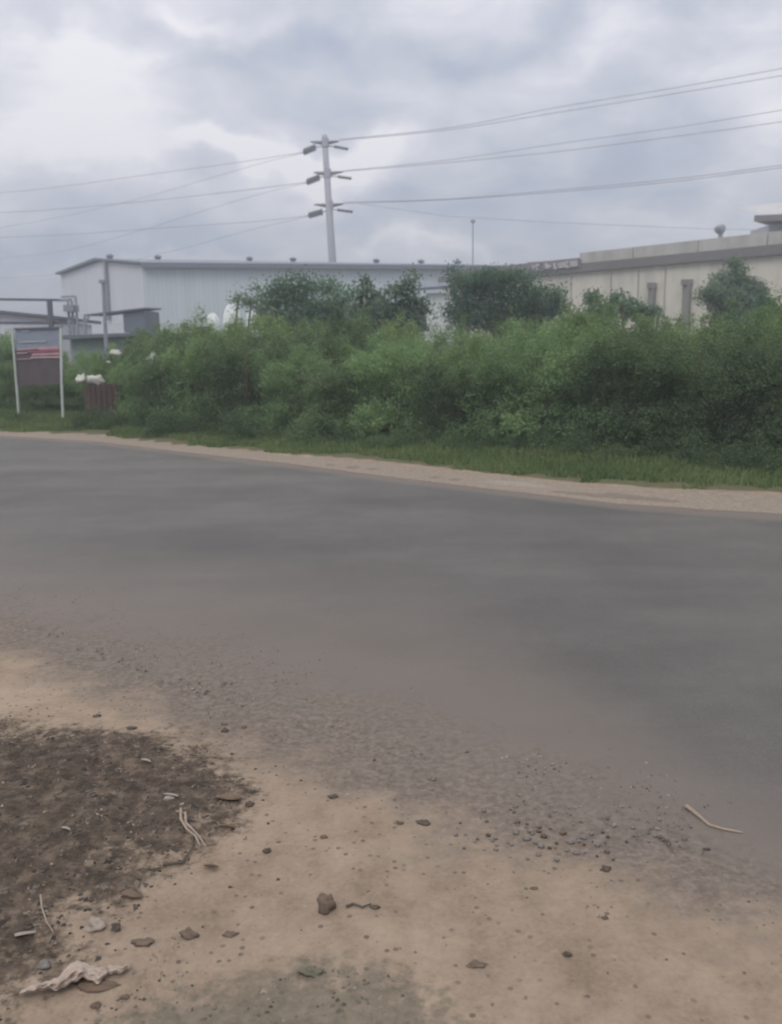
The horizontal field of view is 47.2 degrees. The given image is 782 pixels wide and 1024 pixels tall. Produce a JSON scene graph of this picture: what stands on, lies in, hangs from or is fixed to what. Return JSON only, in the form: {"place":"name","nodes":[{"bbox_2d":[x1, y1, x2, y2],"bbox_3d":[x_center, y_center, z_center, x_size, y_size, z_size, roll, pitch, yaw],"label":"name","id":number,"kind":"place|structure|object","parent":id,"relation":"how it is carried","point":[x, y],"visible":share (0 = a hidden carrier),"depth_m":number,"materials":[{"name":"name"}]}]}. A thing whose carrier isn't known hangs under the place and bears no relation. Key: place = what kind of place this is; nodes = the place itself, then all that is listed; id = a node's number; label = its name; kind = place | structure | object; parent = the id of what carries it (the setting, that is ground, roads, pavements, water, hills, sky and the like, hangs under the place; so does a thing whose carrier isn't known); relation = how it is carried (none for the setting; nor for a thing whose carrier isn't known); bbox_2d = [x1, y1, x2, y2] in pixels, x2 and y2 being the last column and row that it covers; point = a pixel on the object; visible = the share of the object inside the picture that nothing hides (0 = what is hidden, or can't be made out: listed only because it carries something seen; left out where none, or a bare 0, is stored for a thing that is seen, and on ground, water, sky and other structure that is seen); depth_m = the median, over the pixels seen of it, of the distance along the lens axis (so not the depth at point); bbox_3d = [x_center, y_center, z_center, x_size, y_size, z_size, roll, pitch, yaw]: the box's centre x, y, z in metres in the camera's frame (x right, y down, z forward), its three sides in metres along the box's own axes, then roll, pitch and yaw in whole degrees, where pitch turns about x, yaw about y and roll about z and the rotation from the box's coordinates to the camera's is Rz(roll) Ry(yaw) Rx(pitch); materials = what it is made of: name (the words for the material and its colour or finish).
{"place":"outdoors","nodes":[
{"label":"outdoors","id":0,"kind":"place"},
{"bbox_2d":[0,408,781,1023],"bbox_3d":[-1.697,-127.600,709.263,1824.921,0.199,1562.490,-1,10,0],"label":"ground","id":1,"kind":"structure","parent":0,"point":[632,942],"depth_m":2.76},
{"bbox_2d":[0,360,35,408],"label":"bush","id":2,"kind":"object","parent":1,"relation":"on","point":[5,388],"visible":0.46,"depth_m":23.31,"materials":[{"name":"green plant"}]},
{"bbox_2d":[7,372,66,411],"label":"bush","id":3,"kind":"object","parent":1,"relation":"on","point":[24,406],"visible":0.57,"depth_m":22.79,"materials":[{"name":"green plant"}]},
{"bbox_2d":[11,327,63,417],"bbox_3d":[-8.327,-3.259,21.239,2.292,2.231,0.176,8,14,41],"label":"signboard","id":4,"kind":"object","parent":1,"relation":"on","point":[38,358],"visible":0.91,"depth_m":21.17,"materials":[{"name":"paint"}]},
{"bbox_2d":[0,298,75,326],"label":"steel gantry","id":5,"kind":"object","parent":1,"relation":"on","point":[51,322],"visible":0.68,"depth_m":42.79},
{"bbox_2d":[0,310,100,365],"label":"yard shed","id":6,"kind":"structure","parent":1,"relation":"on","point":[8,316],"depth_m":49.32,"materials":[{"name":"paint"}]},
{"bbox_2d":[26,396,84,412],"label":"bush","id":7,"kind":"object","parent":1,"relation":"on","point":[51,403],"visible":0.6,"depth_m":22.45,"materials":[{"name":"green plant"}]},
{"bbox_2d":[19,960,107,995],"bbox_3d":[-0.844,1.188,2.311,0.213,0.032,0.112,-5,11,-20],"label":"plastic sheet","id":8,"kind":"object","parent":1,"relation":"on","point":[76,971],"visible":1,"depth_m":2.30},
{"bbox_2d":[41,369,94,408],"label":"bush","id":9,"kind":"object","parent":1,"relation":"on","point":[69,389],"visible":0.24,"depth_m":23.68,"materials":[{"name":"green plant"}]},
{"bbox_2d":[58,295,79,366],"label":"steel tower","id":10,"kind":"structure","parent":1,"relation":"on","point":[71,308],"depth_m":40.97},
{"bbox_2d":[63,346,115,398],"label":"bush","id":11,"kind":"object","parent":1,"relation":"on","point":[96,366],"visible":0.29,"depth_m":25.11,"materials":[{"name":"green plant"}]},
{"bbox_2d":[68,396,119,422],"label":"weed clump","id":12,"kind":"object","parent":1,"relation":"on","point":[91,411],"visible":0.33,"depth_m":19.34,"materials":[{"name":"green plant"}]},
{"bbox_2d":[83,917,106,932],"bbox_3d":[-0.833,1.163,2.530,0.066,0.030,0.056,-1,10,0],"label":"stone","id":13,"kind":"object","parent":1,"relation":"on","point":[94,924],"visible":1,"depth_m":2.52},
{"bbox_2d":[73,981,120,991],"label":"dead leaf","id":14,"kind":"object","parent":1,"relation":"on","point":[89,986],"visible":0.98,"depth_m":2.29,"materials":[{"name":"brown plant"}]},
{"bbox_2d":[99,280,108,358],"bbox_3d":[-10.884,-7.002,34.273,0.326,3.638,0.200,-1,10,0],"label":"yard post","id":15,"kind":"object","parent":1,"relation":"on","point":[102,282],"visible":0.66,"depth_m":34.14,"materials":[{"name":"grey metal"}]},
{"bbox_2d":[83,384,128,420],"bbox_3d":[-6.446,-2.453,20.397,0.802,0.893,0.910,-1,10,0],"label":"rusty bin","id":16,"kind":"object","parent":1,"relation":"on","point":[101,394],"visible":0.48,"depth_m":19.93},
{"bbox_2d":[86,400,129,428],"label":"weed clump","id":17,"kind":"object","parent":1,"relation":"on","point":[107,422],"visible":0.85,"depth_m":18.70,"materials":[{"name":"green plant"}]},
{"bbox_2d":[62,332,175,372],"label":"store","id":18,"kind":"structure","parent":1,"relation":"on","point":[89,342],"depth_m":35.83,"materials":[{"name":"stone"}]},
{"bbox_2d":[83,307,161,333],"bbox_3d":[-12.072,-7.474,40.791,2.720,3.617,3.000,-1,10,0],"label":"open lean to","id":19,"kind":"object","parent":1,"relation":"on","point":[143,318],"visible":0.73,"depth_m":39.28,"materials":[{"name":"grey metal"}]},
{"bbox_2d":[98,339,148,403],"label":"bush","id":20,"kind":"object","parent":1,"relation":"on","point":[111,359],"visible":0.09,"depth_m":20.87,"materials":[{"name":"green plant"}]},
{"bbox_2d":[96,337,155,383],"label":"bush","id":21,"kind":"object","parent":1,"relation":"on","point":[106,379],"visible":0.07,"depth_m":24.45,"materials":[{"name":"green plant"}]},
{"bbox_2d":[107,319,164,382],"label":"bush","id":22,"kind":"object","parent":1,"relation":"on","point":[142,332],"visible":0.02,"depth_m":24.84,"materials":[{"name":"green plant"}]},
{"bbox_2d":[108,351,175,425],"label":"bush","id":23,"kind":"object","parent":1,"relation":"on","point":[127,372],"visible":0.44,"depth_m":18.94,"materials":[{"name":"green plant"}]},
{"bbox_2d":[0,694,310,1020],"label":"leaf litter","id":24,"kind":"object","parent":1,"relation":"on","point":[103,879],"visible":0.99,"depth_m":3.09,"materials":[{"name":"plant"}]},
{"bbox_2d":[115,319,196,407],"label":"bush","id":25,"kind":"object","parent":1,"relation":"on","point":[171,339],"visible":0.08,"depth_m":20.04,"materials":[{"name":"green plant"}]},
{"bbox_2d":[123,336,199,426],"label":"bush","id":26,"kind":"object","parent":1,"relation":"on","point":[155,376],"visible":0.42,"depth_m":18.35,"materials":[{"name":"green plant"}]},
{"bbox_2d":[135,397,189,437],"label":"weed clump","id":27,"kind":"object","parent":1,"relation":"on","point":[157,426],"visible":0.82,"depth_m":16.92,"materials":[{"name":"green plant"}]},
{"bbox_2d":[164,408,218,432],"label":"weed clump","id":28,"kind":"object","parent":1,"relation":"on","point":[190,425],"visible":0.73,"depth_m":16.98,"materials":[{"name":"green plant"}]},
{"bbox_2d":[149,327,245,429],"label":"bush","id":29,"kind":"object","parent":1,"relation":"on","point":[188,373],"visible":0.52,"depth_m":17.82,"materials":[{"name":"green plant"}]},
{"bbox_2d":[179,334,295,434],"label":"bush","id":30,"kind":"object","parent":1,"relation":"on","point":[230,356],"visible":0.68,"depth_m":17.07,"materials":[{"name":"green plant"}]},
{"bbox_2d":[187,302,291,380],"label":"bush","id":31,"kind":"object","parent":1,"relation":"on","point":[236,329],"visible":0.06,"depth_m":20.73,"materials":[{"name":"green plant"}]},
{"bbox_2d":[217,397,261,440],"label":"weed clump","id":32,"kind":"object","parent":1,"relation":"on","point":[238,429],"visible":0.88,"depth_m":15.84,"materials":[{"name":"green plant"}]},
{"bbox_2d":[90,936,404,1023],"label":"earth grit","id":33,"kind":"object","parent":1,"relation":"on","point":[264,992],"visible":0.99,"depth_m":2.23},
{"bbox_2d":[230,293,278,340],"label":"leafy plant","id":34,"kind":"object","parent":1,"relation":"on","point":[250,301],"visible":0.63,"depth_m":24.55,"materials":[{"name":"green plant"}]},
{"bbox_2d":[219,317,313,406],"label":"bush","id":35,"kind":"object","parent":1,"relation":"on","point":[265,337],"visible":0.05,"depth_m":18.37,"materials":[{"name":"green plant"}]},
{"bbox_2d":[238,310,298,343],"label":"bush","id":36,"kind":"object","parent":1,"relation":"on","point":[267,317],"visible":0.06,"depth_m":22.76,"materials":[{"name":"green plant"}]},
{"bbox_2d":[256,412,285,436],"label":"weed clump","id":37,"kind":"object","parent":1,"relation":"on","point":[267,432],"visible":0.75,"depth_m":15.85,"materials":[{"name":"green plant"}]},
{"bbox_2d":[55,254,504,352],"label":"warehouse","id":38,"kind":"structure","parent":1,"relation":"on","point":[175,290],"depth_m":85.62,"materials":[{"name":"grey metal"}]},
{"bbox_2d":[259,312,319,369],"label":"bush","id":39,"kind":"object","parent":1,"relation":"on","point":[281,329],"visible":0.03,"depth_m":20.29,"materials":[{"name":"green plant"}]},
{"bbox_2d":[225,264,359,340],"bbox_3d":[-2.802,-5.161,26.188,4.258,3.988,2.662,-1,10,0],"label":"tree","id":40,"kind":"object","parent":1,"relation":"on","point":[292,312],"visible":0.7,"depth_m":25.66,"materials":[{"name":"green plant"}]},
{"bbox_2d":[239,341,345,433],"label":"bush","id":41,"kind":"object","parent":1,"relation":"on","point":[279,406],"visible":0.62,"depth_m":16.46,"materials":[{"name":"green plant"}]},
{"bbox_2d":[278,413,325,445],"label":"weed clump","id":42,"kind":"object","parent":1,"relation":"on","point":[302,432],"visible":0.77,"depth_m":15.03,"materials":[{"name":"green plant"}]},
{"bbox_2d":[271,313,371,421],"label":"bush","id":43,"kind":"object","parent":1,"relation":"on","point":[331,341],"visible":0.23,"depth_m":17.75,"materials":[{"name":"green plant"}]},
{"bbox_2d":[317,893,335,914],"bbox_3d":[-0.186,1.129,2.583,0.057,0.055,0.048,-1,10,0],"label":"stone","id":44,"kind":"object","parent":1,"relation":"on","point":[327,904],"visible":1,"depth_m":2.57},
{"bbox_2d":[303,134,352,261],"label":"power pole","id":45,"kind":"object","parent":1,"relation":"on","point":[327,173],"visible":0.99,"depth_m":107.56,"materials":[{"name":"concrete"},{"name":"painted steel"},{"name":"brown grey porcelain"}]},
{"bbox_2d":[339,68,781,139],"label":"power wire","id":46,"kind":"object","parent":45,"relation":"attached to","point":[569,105],"visible":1,"depth_m":94.01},
{"bbox_2d":[343,121,781,171],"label":"power wire","id":47,"kind":"object","parent":45,"relation":"attached to","point":[572,149],"visible":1,"depth_m":94.78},
{"bbox_2d":[344,110,780,170],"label":"power wire","id":48,"kind":"object","parent":45,"relation":"attached to","point":[566,142],"visible":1,"depth_m":94.90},
{"bbox_2d":[344,75,781,139],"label":"power wire","id":49,"kind":"object","parent":45,"relation":"attached to","point":[569,110],"visible":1,"depth_m":94.22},
{"bbox_2d":[344,167,781,203],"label":"power wire","id":50,"kind":"object","parent":45,"relation":"attached to","point":[571,190],"visible":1,"depth_m":95.58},
{"bbox_2d":[362,165,781,201],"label":"power wire","id":51,"kind":"object","parent":45,"relation":"attached to","point":[575,188],"visible":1,"depth_m":95.21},
{"bbox_2d":[276,357,396,436],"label":"bush","id":52,"kind":"object","parent":1,"relation":"on","point":[321,419],"visible":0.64,"depth_m":15.72,"materials":[{"name":"green plant"}]},
{"bbox_2d":[290,303,385,392],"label":"bush","id":53,"kind":"object","parent":1,"relation":"on","point":[348,329],"visible":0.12,"depth_m":19.18,"materials":[{"name":"green plant"}]},
{"bbox_2d":[321,417,368,443],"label":"weed clump","id":54,"kind":"object","parent":1,"relation":"on","point":[338,434],"visible":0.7,"depth_m":14.83,"materials":[{"name":"green plant"}]},
{"bbox_2d":[0,650,726,1018],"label":"earth crumbs","id":55,"kind":"object","parent":1,"relation":"on","point":[182,828],"visible":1,"depth_m":2.97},
{"bbox_2d":[336,323,412,419],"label":"bush","id":56,"kind":"object","parent":1,"relation":"on","point":[373,340],"visible":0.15,"depth_m":17.28,"materials":[{"name":"green plant"}]},
{"bbox_2d":[345,284,432,339],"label":"leafy plant","id":57,"kind":"object","parent":1,"relation":"on","point":[361,292],"visible":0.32,"depth_m":23.28,"materials":[{"name":"green plant"}]},
{"bbox_2d":[330,332,448,439],"bbox_3d":[0.035,-2.187,15.511,2.203,1.809,2.240,2,11,17],"label":"bush","id":58,"kind":"object","parent":1,"relation":"on","point":[383,417],"visible":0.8,"depth_m":15.19,"materials":[{"name":"green plant"}]},
{"bbox_2d":[340,262,440,344],"bbox_3d":[-0.161,-4.599,23.503,2.949,3.760,1.738,4,11,25],"label":"tree","id":59,"kind":"object","parent":1,"relation":"on","point":[383,310],"visible":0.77,"depth_m":23.20,"materials":[{"name":"green plant"}]},
{"bbox_2d":[378,307,433,351],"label":"bush","id":60,"kind":"object","parent":1,"relation":"on","point":[393,329],"visible":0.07,"depth_m":20.68,"materials":[{"name":"green plant"}]},
{"bbox_2d":[375,419,441,448],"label":"weed clump","id":61,"kind":"object","parent":1,"relation":"on","point":[404,441],"visible":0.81,"depth_m":13.97,"materials":[{"name":"green plant"}]},
{"bbox_2d":[380,329,458,428],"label":"bush","id":62,"kind":"object","parent":1,"relation":"on","point":[429,349],"visible":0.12,"depth_m":16.82,"materials":[{"name":"green plant"}]},
{"bbox_2d":[411,282,458,351],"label":"shed","id":63,"kind":"structure","parent":1,"relation":"on","point":[439,298],"depth_m":44.95,"materials":[{"name":"paint"}]},
{"bbox_2d":[399,320,480,393],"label":"bush","id":64,"kind":"object","parent":1,"relation":"on","point":[435,341],"visible":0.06,"depth_m":18.72,"materials":[{"name":"green plant"}]},
{"bbox_2d":[392,349,491,442],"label":"bush","id":65,"kind":"object","parent":1,"relation":"on","point":[446,388],"visible":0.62,"depth_m":14.63,"materials":[{"name":"green plant"}]},
{"bbox_2d":[433,419,467,449],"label":"weed clump","id":66,"kind":"object","parent":1,"relation":"on","point":[448,437],"visible":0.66,"depth_m":13.68,"materials":[{"name":"green plant"}]},
{"bbox_2d":[428,312,472,373],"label":"bush","id":67,"kind":"object","parent":1,"relation":"on","point":[447,329],"visible":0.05,"depth_m":20.63,"materials":[{"name":"green plant"}]},
{"bbox_2d":[438,329,499,428],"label":"bush","id":68,"kind":"object","parent":1,"relation":"on","point":[473,345],"visible":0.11,"depth_m":16.18,"materials":[{"name":"green plant"}]},
{"bbox_2d":[460,429,504,450],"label":"weed clump","id":69,"kind":"object","parent":1,"relation":"on","point":[483,440],"visible":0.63,"depth_m":13.35,"materials":[{"name":"green plant"}]},
{"bbox_2d":[445,329,525,364],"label":"bush","id":70,"kind":"object","parent":1,"relation":"on","point":[465,340],"visible":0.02,"depth_m":17.95,"materials":[{"name":"green plant"}]},
{"bbox_2d":[439,338,554,444],"bbox_3d":[1.702,-1.960,14.324,1.951,1.718,1.983,-2,10,-9],"label":"bush","id":71,"kind":"object","parent":1,"relation":"on","point":[487,361],"visible":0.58,"depth_m":14.04,"materials":[{"name":"green plant"}]},
{"bbox_2d":[434,259,580,338],"bbox_3d":[3.763,-6.191,29.653,4.791,4.587,3.264,-1,10,0],"label":"tree","id":72,"kind":"object","parent":1,"relation":"on","point":[485,285],"visible":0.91,"depth_m":29.02,"materials":[{"name":"green plant"}]},
{"bbox_2d":[480,480,556,487],"bbox_3d":[1.471,-0.329,10.562,1.041,0.053,0.164,6,12,31],"label":"kerb stone","id":73,"kind":"object","parent":1,"relation":"on","point":[514,483],"visible":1,"depth_m":10.51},
{"bbox_2d":[462,315,574,428],"bbox_3d":[2.444,-2.446,15.866,2.318,2.054,2.360,8,13,40],"label":"bush","id":74,"kind":"object","parent":1,"relation":"on","point":[515,329],"visible":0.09,"depth_m":15.41,"materials":[{"name":"green plant"}]},
{"bbox_2d":[486,298,577,379],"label":"bush","id":75,"kind":"object","parent":1,"relation":"on","point":[536,320],"visible":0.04,"depth_m":17.27,"materials":[{"name":"green plant"}]},
{"bbox_2d":[518,418,563,451],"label":"weed clump","id":76,"kind":"object","parent":1,"relation":"on","point":[540,438],"visible":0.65,"depth_m":12.98,"materials":[{"name":"green plant"}]},
{"bbox_2d":[474,322,616,447],"bbox_3d":[2.417,-1.961,13.771,2.298,1.890,2.257,2,11,13],"label":"bush","id":77,"kind":"object","parent":1,"relation":"on","point":[555,377],"visible":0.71,"depth_m":13.33,"materials":[{"name":"green plant"}]},
{"bbox_2d":[520,303,623,432],"bbox_3d":[3.255,-2.447,15.338,2.629,2.214,2.645,-9,13,-39],"label":"bush","id":78,"kind":"object","parent":1,"relation":"on","point":[585,321],"visible":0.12,"depth_m":15.16,"materials":[{"name":"green plant"}]},
{"bbox_2d":[554,421,603,455],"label":"weed clump","id":79,"kind":"object","parent":1,"relation":"on","point":[570,447],"visible":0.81,"depth_m":12.45,"materials":[{"name":"green plant"}]},
{"bbox_2d":[527,296,630,392],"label":"bush","id":80,"kind":"object","parent":1,"relation":"on","point":[606,316],"visible":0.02,"depth_m":17.02,"materials":[{"name":"green plant"}]},
{"bbox_2d":[533,316,664,448],"bbox_3d":[3.219,-1.926,13.350,1.909,1.952,1.964,-7,12,-30],"label":"bush","id":81,"kind":"object","parent":1,"relation":"on","point":[589,379],"visible":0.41,"depth_m":12.99,"materials":[{"name":"green plant"}]},
{"bbox_2d":[438,202,781,348],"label":"factory","id":82,"kind":"structure","parent":1,"relation":"on","point":[670,277],"depth_m":60.39,"materials":[{"name":"paint"}]},
{"bbox_2d":[562,292,669,340],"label":"bush","id":83,"kind":"object","parent":1,"relation":"on","point":[598,301],"visible":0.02,"depth_m":18.53,"materials":[{"name":"green plant"}]},
{"bbox_2d":[576,286,666,327],"bbox_3d":[6.536,-4.770,25.427,2.634,3.240,1.604,-6,12,-29],"label":"tree","id":84,"kind":"object","parent":1,"relation":"on","point":[650,309],"visible":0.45,"depth_m":25.04,"materials":[{"name":"green plant"}]},
{"bbox_2d":[591,297,681,329],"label":"leafy plant","id":85,"kind":"object","parent":1,"relation":"on","point":[623,306],"visible":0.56,"depth_m":21.30,"materials":[{"name":"green plant"}]},
{"bbox_2d":[597,322,695,412],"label":"bush","id":86,"kind":"object","parent":1,"relation":"on","point":[647,333],"visible":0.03,"depth_m":14.59,"materials":[{"name":"green plant"}]},
{"bbox_2d":[603,310,695,343],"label":"bush","id":87,"kind":"object","parent":1,"relation":"on","point":[610,326],"visible":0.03,"depth_m":16.73,"materials":[{"name":"green plant"}]},
{"bbox_2d":[581,331,730,451],"bbox_3d":[3.833,-1.757,13.049,2.360,1.725,2.416,-4,11,-16],"label":"bush","id":88,"kind":"object","parent":1,"relation":"on","point":[652,357],"visible":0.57,"depth_m":12.54,"materials":[{"name":"green plant"}]},
{"bbox_2d":[625,301,709,348],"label":"bush","id":89,"kind":"object","parent":1,"relation":"on","point":[667,323],"visible":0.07,"depth_m":18.81,"materials":[{"name":"green plant"}]},
{"bbox_2d":[644,310,759,409],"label":"bush","id":90,"kind":"object","parent":1,"relation":"on","point":[695,331],"visible":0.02,"depth_m":16.11,"materials":[{"name":"green plant"}]},
{"bbox_2d":[626,323,781,457],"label":"bush","id":91,"kind":"object","parent":1,"relation":"on","point":[731,361],"visible":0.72,"depth_m":12.08,"materials":[{"name":"green plant"}]},
{"bbox_2d":[647,326,762,437],"bbox_3d":[4.958,-2.068,14.414,2.014,1.779,1.967,1,11,11],"label":"bush","id":92,"kind":"object","parent":1,"relation":"on","point":[687,342],"visible":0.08,"depth_m":13.99,"materials":[{"name":"green plant"}]},
{"bbox_2d":[688,252,774,334],"bbox_3d":[11.042,-6.247,29.369,3.113,4.583,2.516,-1,10,0],"label":"tree","id":93,"kind":"object","parent":1,"relation":"on","point":[740,282],"visible":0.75,"depth_m":29.06,"materials":[{"name":"green plant"}]},
{"bbox_2d":[691,431,771,471],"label":"weed clump","id":94,"kind":"object","parent":1,"relation":"on","point":[731,451],"visible":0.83,"depth_m":11.02,"materials":[{"name":"green plant"}]},
{"bbox_2d":[694,310,781,440],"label":"bush","id":95,"kind":"object","parent":1,"relation":"on","point":[756,334],"visible":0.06,"depth_m":13.95,"materials":[{"name":"green plant"}]},
{"bbox_2d":[697,292,781,403],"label":"bush","id":96,"kind":"object","parent":1,"relation":"on","point":[756,318],"visible":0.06,"depth_m":15.54,"materials":[{"name":"green plant"}]},
{"bbox_2d":[712,326,781,460],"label":"bush","id":97,"kind":"object","parent":1,"relation":"on","point":[758,384],"visible":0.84,"depth_m":11.66,"materials":[{"name":"green plant"}]},
{"bbox_2d":[740,437,780,470],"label":"weed clump","id":98,"kind":"object","parent":1,"relation":"on","point":[758,457],"visible":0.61,"depth_m":10.85,"materials":[{"name":"green plant"}]},
{"bbox_2d":[742,285,781,324],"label":"bush","id":99,"kind":"object","parent":1,"relation":"on","point":[760,301],"visible":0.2,"depth_m":25.12,"materials":[{"name":"green plant"}]},
{"bbox_2d":[752,284,781,378],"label":"bush","id":100,"kind":"object","parent":1,"relation":"on","point":[777,304],"visible":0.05,"depth_m":14.76,"materials":[{"name":"green plant"}]},
{"bbox_2d":[0,435,781,866],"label":"road","id":101,"kind":"structure","parent":0,"point":[648,633],"depth_m":5.57,"materials":[{"name":"asphalt"}]},
{"bbox_2d":[0,572,781,1014],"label":"road chippings","id":102,"kind":"object","parent":101,"relation":"on","point":[422,754],"visible":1,"depth_m":3.37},
{"bbox_2d":[0,407,781,489],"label":"grass","id":103,"kind":"structure","parent":0,"point":[660,467],"depth_m":12.52,"materials":[{"name":"plant"}]},
{"bbox_2d":[0,0,781,316],"label":"sky","id":104,"kind":"structure","parent":0,"point":[94,91],"materials":[{"name":"grey"}]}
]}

